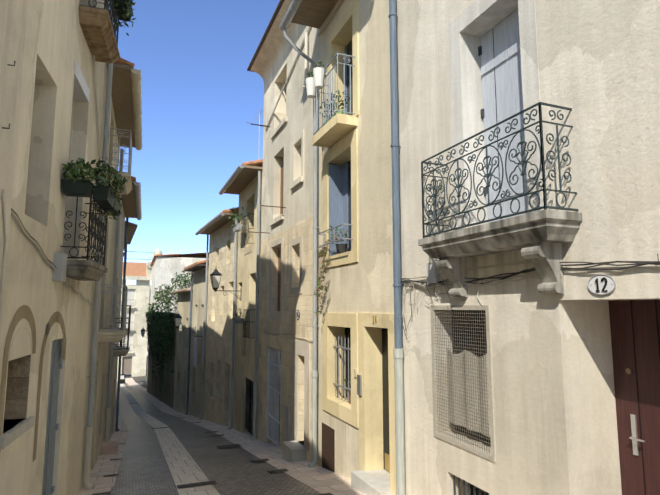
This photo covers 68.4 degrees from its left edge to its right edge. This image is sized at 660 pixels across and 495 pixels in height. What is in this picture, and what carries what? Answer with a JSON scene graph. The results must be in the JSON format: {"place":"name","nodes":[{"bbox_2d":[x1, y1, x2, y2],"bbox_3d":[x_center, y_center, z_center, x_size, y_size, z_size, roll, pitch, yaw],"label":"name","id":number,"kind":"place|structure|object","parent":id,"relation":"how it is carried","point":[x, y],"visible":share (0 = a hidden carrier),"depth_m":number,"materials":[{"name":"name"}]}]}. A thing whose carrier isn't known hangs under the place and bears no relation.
{"place":"outdoors","nodes":[
{"label":"outdoors","id":0,"kind":"place"},
{"bbox_2d":[117,374,146,388],"bbox_3d":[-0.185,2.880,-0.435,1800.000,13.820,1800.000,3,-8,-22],"label":"ground","id":1,"kind":"structure","parent":0,"point":[141,381],"depth_m":58.81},
{"bbox_2d":[0,0,27,338],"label":"house wall","id":2,"kind":"structure","parent":1,"relation":"on","point":[13,16],"depth_m":4.14,"materials":[{"name":"paint"}]},
{"bbox_2d":[0,0,109,494],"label":"house wall","id":3,"kind":"structure","parent":1,"relation":"on","point":[57,74],"depth_m":5.69,"materials":[{"name":"beige paint"}]},
{"bbox_2d":[11,0,101,304],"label":"cables","id":4,"kind":"object","parent":3,"relation":"attached to","point":[59,265],"visible":0.92,"depth_m":5.93,"materials":[{"name":"grey plastic"}]},
{"bbox_2d":[42,100,73,494],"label":"house joinery","id":5,"kind":"object","parent":3,"relation":"attached to","point":[52,427],"visible":0.31,"depth_m":6.34,"materials":[{"name":"grey wood"}]},
{"bbox_2d":[60,191,107,266],"bbox_3d":[-3.468,-0.264,6.910,0.332,1.011,1.329,2,-7,-16],"label":"balcony railing","id":6,"kind":"object","parent":3,"relation":"attached to","point":[101,226],"visible":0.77,"depth_m":6.67,"materials":[{"name":"black metal"}]},
{"bbox_2d":[61,158,95,197],"bbox_3d":[-3.229,-0.914,6.234,0.386,0.496,0.435,3,-8,-22],"label":"planter","id":7,"kind":"object","parent":6,"relation":"attached to","point":[74,184],"visible":1,"depth_m":6.14,"materials":[{"name":"green"}]},
{"bbox_2d":[80,157,127,207],"bbox_3d":[-3.137,-0.906,6.729,0.596,0.600,0.869,3,-8,-22],"label":"planter","id":8,"kind":"object","parent":6,"relation":"on","point":[106,196],"visible":0.88,"depth_m":6.62,"materials":[{"name":"green"}]},
{"bbox_2d":[96,186,122,219],"bbox_3d":[-3.316,-0.653,7.334,0.361,0.547,0.654,3,-8,-22],"label":"planter","id":9,"kind":"object","parent":6,"relation":"on","point":[115,210],"visible":0.52,"depth_m":7.20,"materials":[{"name":"grey"}]},
{"bbox_2d":[66,260,107,280],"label":"balcony slab","id":10,"kind":"structure","parent":3,"relation":"attached to","point":[84,270],"depth_m":6.34,"materials":[{"name":"beige stone"}]},
{"bbox_2d":[83,1,113,489],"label":"downpipe","id":11,"kind":"object","parent":3,"relation":"attached to","point":[87,485],"visible":0.73,"depth_m":8.23,"materials":[{"name":"beige metal"}]},
{"bbox_2d":[78,5,119,62],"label":"balcony slab","id":12,"kind":"structure","parent":3,"relation":"attached to","point":[97,29],"depth_m":7.10,"materials":[{"name":"beige stone"}]},
{"bbox_2d":[80,0,118,45],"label":"balcony railing","id":13,"kind":"object","parent":3,"relation":"attached to","point":[107,6],"visible":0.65,"depth_m":7.55,"materials":[{"name":"black metal"}]},
{"bbox_2d":[111,0,135,35],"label":"planter","id":14,"kind":"object","parent":13,"relation":"attached to","point":[124,9],"visible":0.94,"depth_m":7.81,"materials":[{"name":"green"}]},
{"bbox_2d":[82,57,142,486],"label":"house wall","id":15,"kind":"structure","parent":1,"relation":"on","point":[126,109],"depth_m":11.37,"materials":[{"name":"beige paint"}]},
{"bbox_2d":[98,329,126,341],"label":"balcony slab","id":16,"kind":"structure","parent":15,"relation":"attached to","point":[110,336],"depth_m":9.81,"materials":[{"name":"beige stone"}]},
{"bbox_2d":[98,284,127,331],"bbox_3d":[-4.646,1.302,10.434,0.486,0.961,1.231,3,-8,-22],"label":"balcony railing","id":17,"kind":"object","parent":15,"relation":"attached to","point":[115,291],"visible":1,"depth_m":9.95,"materials":[{"name":"black metal"}]},
{"bbox_2d":[104,149,128,441],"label":"downpipes","id":18,"kind":"object","parent":15,"relation":"attached to","point":[108,410],"visible":0.65,"depth_m":13.00,"materials":[{"name":"beige metal"}]},
{"bbox_2d":[107,173,131,194],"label":"balcony slab","id":19,"kind":"structure","parent":15,"relation":"attached to","point":[127,186],"depth_m":10.52,"materials":[{"name":"beige stone"}]},
{"bbox_2d":[109,128,131,173],"bbox_3d":[-4.669,-1.975,10.827,0.436,0.961,1.230,3,-8,-22],"label":"balcony railing","id":20,"kind":"object","parent":15,"relation":"attached to","point":[130,156],"visible":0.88,"depth_m":10.34,"materials":[{"name":"black metal"}]},
{"bbox_2d":[113,347,129,356],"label":"balcony slab","id":21,"kind":"structure","parent":15,"relation":"attached to","point":[122,351],"depth_m":14.82,"materials":[{"name":"beige stone"}]},
{"bbox_2d":[113,317,129,349],"bbox_3d":[-6.601,2.716,15.387,0.434,0.961,1.130,3,-8,-22],"label":"balcony railing","id":22,"kind":"object","parent":15,"relation":"attached to","point":[128,323],"visible":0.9,"depth_m":14.97,"materials":[{"name":"black metal"}]},
{"bbox_2d":[119,221,136,333],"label":"building","id":23,"kind":"structure","parent":1,"relation":"on","point":[132,227],"depth_m":19.78,"materials":[{"name":"beige"}]},
{"bbox_2d":[126,251,155,261],"bbox_3d":[-7.704,0.505,19.614,1.230,0.760,0.400,3,-8,-22],"label":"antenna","id":24,"kind":"object","parent":23,"relation":"attached to","point":[142,256],"visible":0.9,"depth_m":19.67,"materials":[{"name":"silver metal"}]},
{"bbox_2d":[117,249,162,377],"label":"street end block","id":25,"kind":"structure","parent":1,"relation":"on","point":[134,360],"depth_m":62.59,"materials":[{"name":"white paint"}]},
{"bbox_2d":[147,287,192,413],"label":"building","id":26,"kind":"structure","parent":1,"relation":"on","point":[173,394],"depth_m":28.35,"materials":[{"name":"beige"}]},
{"bbox_2d":[145,301,174,400],"bbox_3d":[-12.825,7.650,35.696,0.639,7.415,14.673,3,-8,-26],"label":"ivy","id":27,"kind":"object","parent":26,"relation":"attached to","point":[157,320],"depth_m":33.66,"materials":[{"name":"green plant"}]},
{"bbox_2d":[141,328,147,338],"bbox_3d":[-14.775,6.978,39.237,1.037,1.120,0.374,3,-8,-22],"label":"lantern","id":28,"kind":"object","parent":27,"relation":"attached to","point":[142,332],"visible":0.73,"depth_m":39.04,"materials":[{"name":"grey metal"}]},
{"bbox_2d":[153,271,192,312],"bbox_3d":[-11.126,6.461,38.171,5.548,10.034,5.764,3,-8,-22],"label":"garden tree","id":29,"kind":"object","parent":1,"relation":"on","point":[166,292],"visible":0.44,"depth_m":37.25,"materials":[{"name":"green plant"}]},
{"bbox_2d":[147,252,208,375],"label":"building","id":30,"kind":"structure","parent":1,"relation":"on","point":[166,268],"depth_m":44.01,"materials":[{"name":"paint"}]},
{"bbox_2d":[183,207,238,427],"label":"houses","id":31,"kind":"structure","parent":1,"relation":"on","point":[218,344],"depth_m":19.64,"materials":[{"name":"paint"}]},
{"bbox_2d":[174,314,195,333],"bbox_3d":[-7.046,3.671,23.568,1.035,1.120,0.369,3,-8,-22],"label":"lantern","id":32,"kind":"object","parent":31,"relation":"on","point":[177,318],"visible":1,"depth_m":23.37,"materials":[{"name":"grey metal"}]},
{"bbox_2d":[185,235,208,419],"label":"downpipes","id":33,"kind":"object","parent":31,"relation":"attached to","point":[203,386],"visible":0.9,"depth_m":21.51,"materials":[{"name":"grey metal"}]},
{"bbox_2d":[194,335,202,366],"bbox_3d":[-6.090,4.745,22.236,0.311,1.362,0.825,3,-8,-25],"label":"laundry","id":34,"kind":"object","parent":31,"relation":"on","point":[195,350],"visible":1,"depth_m":22.23,"materials":[{"name":"fabric"}]},
{"bbox_2d":[247,0,318,464],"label":"house wall","id":35,"kind":"structure","parent":1,"relation":"on","point":[287,138],"depth_m":11.33,"materials":[{"name":"paint"}]},
{"bbox_2d":[267,348,280,447],"bbox_3d":[-1.369,3.631,12.023,0.037,2.314,1.350,3,-8,-22],"label":"door","id":36,"kind":"structure","parent":35,"relation":"attached to","point":[269,399],"depth_m":12.07,"materials":[{"name":"white"}]},
{"bbox_2d":[277,166,283,310],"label":"shutters","id":37,"kind":"object","parent":35,"relation":"attached to","point":[279,248],"visible":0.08,"depth_m":12.65,"materials":[{"name":"brown"}]},
{"bbox_2d":[247,27,317,341],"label":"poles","id":38,"kind":"object","parent":35,"relation":"attached to","point":[305,39],"visible":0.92,"depth_m":11.25,"materials":[{"name":"metal"}]},
{"bbox_2d":[262,228,312,285],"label":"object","id":39,"kind":"object","parent":35,"relation":"attached to","point":[297,253],"visible":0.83,"depth_m":10.68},
{"bbox_2d":[296,310,299,319],"bbox_3d":[-0.690,1.443,10.428,0.018,0.216,0.216,3,-8,-22],"label":"number plate","id":40,"kind":"object","parent":35,"relation":"attached to","point":[297,314],"visible":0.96,"depth_m":10.44,"materials":[{"name":"white ceramic"}]},
{"bbox_2d":[318,0,395,494],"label":"house wall","id":41,"kind":"structure","parent":1,"relation":"on","point":[358,301],"depth_m":7.70,"materials":[{"name":"beige paint"}]},
{"bbox_2d":[283,28,319,466],"bbox_3d":[-0.585,-0.216,9.388,0.770,8.577,0.156,0,-7,-1],"label":"downpipe","id":42,"kind":"object","parent":41,"relation":"attached to","point":[312,463],"visible":0.83,"depth_m":9.26,"materials":[{"name":"grey metal"}]},
{"bbox_2d":[279,0,342,36],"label":"eaves","id":43,"kind":"object","parent":41,"relation":"attached to","point":[313,13],"visible":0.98,"depth_m":9.45,"materials":[{"name":"wood"}]},
{"bbox_2d":[314,225,347,316],"bbox_3d":[0.003,0.424,8.730,0.755,1.648,0.396,-4,-8,32],"label":"trailing plant","id":44,"kind":"object","parent":41,"relation":"attached to","point":[341,248],"visible":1,"depth_m":8.72,"materials":[{"name":"green plant"}]},
{"bbox_2d":[316,40,352,255],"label":"windows","id":45,"kind":"structure","parent":41,"relation":"attached to","point":[339,195],"depth_m":9.07,"materials":[{"name":"blue glass"}]},
{"bbox_2d":[312,53,356,147],"bbox_3d":[0.057,-2.563,8.594,0.360,1.224,1.220,3,-8,-22],"label":"balconette","id":46,"kind":"object","parent":41,"relation":"attached to","point":[337,127],"visible":0.85,"depth_m":8.29,"materials":[{"name":"yellow"}]},
{"bbox_2d":[306,70,315,97],"bbox_3d":[-0.338,-2.987,8.858,0.212,0.492,0.219,-3,-8,23],"label":"hanging pot","id":47,"kind":"object","parent":46,"relation":"attached to","point":[311,89],"visible":0.79,"depth_m":8.77,"materials":[{"name":"white ceramic"}]},
{"bbox_2d":[313,60,325,88],"bbox_3d":[-0.190,-3.045,8.489,0.212,0.516,0.212,-3,-8,23],"label":"hanging pot","id":48,"kind":"object","parent":46,"relation":"attached to","point":[319,75],"visible":1,"depth_m":8.41,"materials":[{"name":"white ceramic"}]},
{"bbox_2d":[319,89,349,123],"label":"balcony plants","id":49,"kind":"object","parent":46,"relation":"on","point":[342,103],"visible":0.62,"depth_m":8.43,"materials":[{"name":"green plant"}]},
{"bbox_2d":[333,332,350,403],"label":"window bars","id":50,"kind":"object","parent":41,"relation":"on","point":[345,380],"depth_m":8.35,"materials":[{"name":"grey metal"}]},
{"bbox_2d":[351,316,392,494],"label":"door","id":51,"kind":"structure","parent":41,"relation":"attached to","point":[374,482],"depth_m":7.14,"materials":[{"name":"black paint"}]},
{"bbox_2d":[396,0,659,494],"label":"house wall","id":52,"kind":"structure","parent":1,"relation":"on","point":[594,65],"depth_m":4.26,"materials":[{"name":"beige paint"}]},
{"bbox_2d":[388,0,404,494],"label":"downpipe","id":53,"kind":"object","parent":52,"relation":"attached to","point":[398,353],"visible":0.94,"depth_m":6.39,"materials":[{"name":"grey metal"}]},
{"bbox_2d":[404,37,452,214],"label":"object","id":54,"kind":"object","parent":52,"relation":"attached to","point":[436,125],"visible":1,"depth_m":5.86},
{"bbox_2d":[430,305,495,461],"bbox_3d":[1.451,1.381,5.249,0.132,1.500,1.030,3,-8,-22],"label":"window","id":55,"kind":"structure","parent":52,"relation":"attached to","point":[469,387],"depth_m":5.18,"materials":[{"name":"paint"}]},
{"bbox_2d":[453,475,486,494],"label":"cellar vent","id":56,"kind":"object","parent":52,"relation":"attached to","point":[474,490],"depth_m":5.17,"materials":[{"name":"black metal"}]},
{"bbox_2d":[421,102,578,237],"bbox_3d":[1.517,-0.625,4.707,0.351,0.891,1.753,3,-8,-22],"label":"balcony railing","id":57,"kind":"object","parent":52,"relation":"attached to","point":[522,162],"visible":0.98,"depth_m":4.35,"materials":[{"name":"black metal"}]},
{"bbox_2d":[418,209,582,296],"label":"balcony slab","id":58,"kind":"structure","parent":52,"relation":"attached to","point":[538,238],"depth_m":4.12,"materials":[{"name":"grey stone"}]},
{"bbox_2d":[478,9,528,222],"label":"shutters","id":59,"kind":"object","parent":52,"relation":"attached to","point":[500,54],"visible":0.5,"depth_m":5.18,"materials":[{"name":"white wood"}]},
{"bbox_2d":[401,254,659,338],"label":"cables","id":60,"kind":"object","parent":52,"relation":"attached to","point":[433,274],"visible":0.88,"depth_m":4.82,"materials":[{"name":"grey plastic"}]},
{"bbox_2d":[588,274,615,294],"bbox_3d":[2.057,0.282,3.680,0.018,0.162,0.242,3,-8,-22],"label":"number plate","id":61,"kind":"object","parent":52,"relation":"attached to","point":[601,284],"visible":1,"depth_m":3.67,"materials":[{"name":"white ceramic"}]},
{"bbox_2d":[608,300,659,494],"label":"door","id":62,"kind":"structure","parent":52,"relation":"attached to","point":[635,332],"depth_m":3.98,"materials":[{"name":"brown wood"}]},
{"bbox_2d":[115,0,279,284],"label":"sky","id":63,"kind":"structure","parent":0,"point":[199,95],"materials":[{"name":"blue"}]},
{"bbox_2d":[76,378,365,494],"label":"street paving","id":64,"kind":"structure","parent":0,"point":[167,461],"depth_m":10.01,"materials":[{"name":"grey stone"}]},
{"bbox_2d":[92,491,110,494],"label":"drain grate","id":65,"kind":"object","parent":64,"relation":"on","point":[101,493],"visible":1,"depth_m":7.54,"materials":[{"name":"metal"}]},
{"bbox_2d":[101,441,117,454],"bbox_3d":[-5.531,5.083,12.165,0.360,0.301,0.507,3,-8,-22],"label":"stone","id":66,"kind":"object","parent":64,"relation":"on","point":[110,447],"depth_m":11.98,"materials":[{"name":"stone"}]},
{"bbox_2d":[120,374,124,383],"bbox_3d":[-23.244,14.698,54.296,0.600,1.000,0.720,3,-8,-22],"label":"car","id":67,"kind":"object","parent":64,"relation":"on","point":[122,379],"visible":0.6,"depth_m":54.09,"materials":[{"name":"white metal"}]},
{"bbox_2d":[177,480,216,488],"bbox_3d":[-2.149,3.834,7.828,0.600,0.070,0.260,3,-8,-22],"label":"gully grate","id":68,"kind":"object","parent":64,"relation":"on","point":[197,484],"visible":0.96,"depth_m":7.83,"materials":[{"name":"metal"}]},
{"bbox_2d":[216,444,240,448],"bbox_3d":[-2.518,4.933,12.050,0.560,0.080,0.520,3,-8,-22],"label":"drain grate","id":69,"kind":"object","parent":64,"relation":"on","point":[229,446],"visible":1,"depth_m":12.05,"materials":[{"name":"metal"}]},
{"bbox_2d":[250,458,268,461],"bbox_3d":[-1.409,4.279,9.756,0.340,0.037,0.220,3,-8,-22],"label":"drain grate","id":70,"kind":"object","parent":64,"relation":"on","point":[266,459],"visible":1,"depth_m":9.77,"materials":[{"name":"metal"}]},
{"bbox_2d":[267,469,287,472],"bbox_3d":[-0.925,3.949,8.581,0.340,0.037,0.220,3,-8,-22],"label":"drain grate","id":71,"kind":"object","parent":64,"relation":"on","point":[275,471],"visible":1,"depth_m":8.59,"materials":[{"name":"metal"}]},
{"bbox_2d":[219,159,262,438],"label":"house wall","id":72,"kind":"structure","parent":0,"point":[242,182],"depth_m":15.27,"materials":[{"name":"beige paint"}]},
{"bbox_2d":[210,269,241,300],"bbox_3d":[-3.417,1.183,15.946,1.025,1.120,0.350,3,-8,-22],"label":"lantern","id":73,"kind":"object","parent":72,"relation":"attached to","point":[215,276],"visible":1,"depth_m":15.74,"materials":[{"name":"grey metal"}]},
{"bbox_2d":[228,171,261,439],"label":"downpipes","id":74,"kind":"object","parent":72,"relation":"attached to","point":[253,437],"visible":1,"depth_m":13.86,"materials":[{"name":"grey metal"}]},
{"bbox_2d":[240,213,253,435],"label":"window","id":75,"kind":"structure","parent":72,"relation":"attached to","point":[249,396],"depth_m":14.65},
{"bbox_2d":[232,311,242,323],"bbox_3d":[-2.890,2.173,15.197,0.303,0.393,0.714,3,-8,-22],"label":"window box","id":76,"kind":"object","parent":75,"relation":"attached to","point":[237,320],"visible":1,"depth_m":14.96,"materials":[{"name":"grey"}]},
{"bbox_2d":[226,207,251,231],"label":"potted plant","id":77,"kind":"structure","parent":75,"relation":"attached to","point":[237,227],"depth_m":15.74,"materials":[{"name":"green plant"}]},
{"bbox_2d":[246,108,263,159],"bbox_3d":[-2.225,-3.277,15.314,0.832,2.000,0.988,-3,-7,20],"label":"yagi antenna","id":78,"kind":"object","parent":72,"relation":"attached to","point":[259,128],"visible":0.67,"depth_m":15.36,"materials":[{"name":"silver metal"}]},
{"bbox_2d":[467,251,570,332],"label":"wall stains","id":79,"kind":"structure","parent":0,"point":[511,281],"depth_m":4.65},
{"bbox_2d":[491,301,575,494],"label":"stained wall","id":80,"kind":"structure","parent":0,"point":[526,403],"depth_m":4.25,"materials":[{"name":"beige paint"}]}
]}

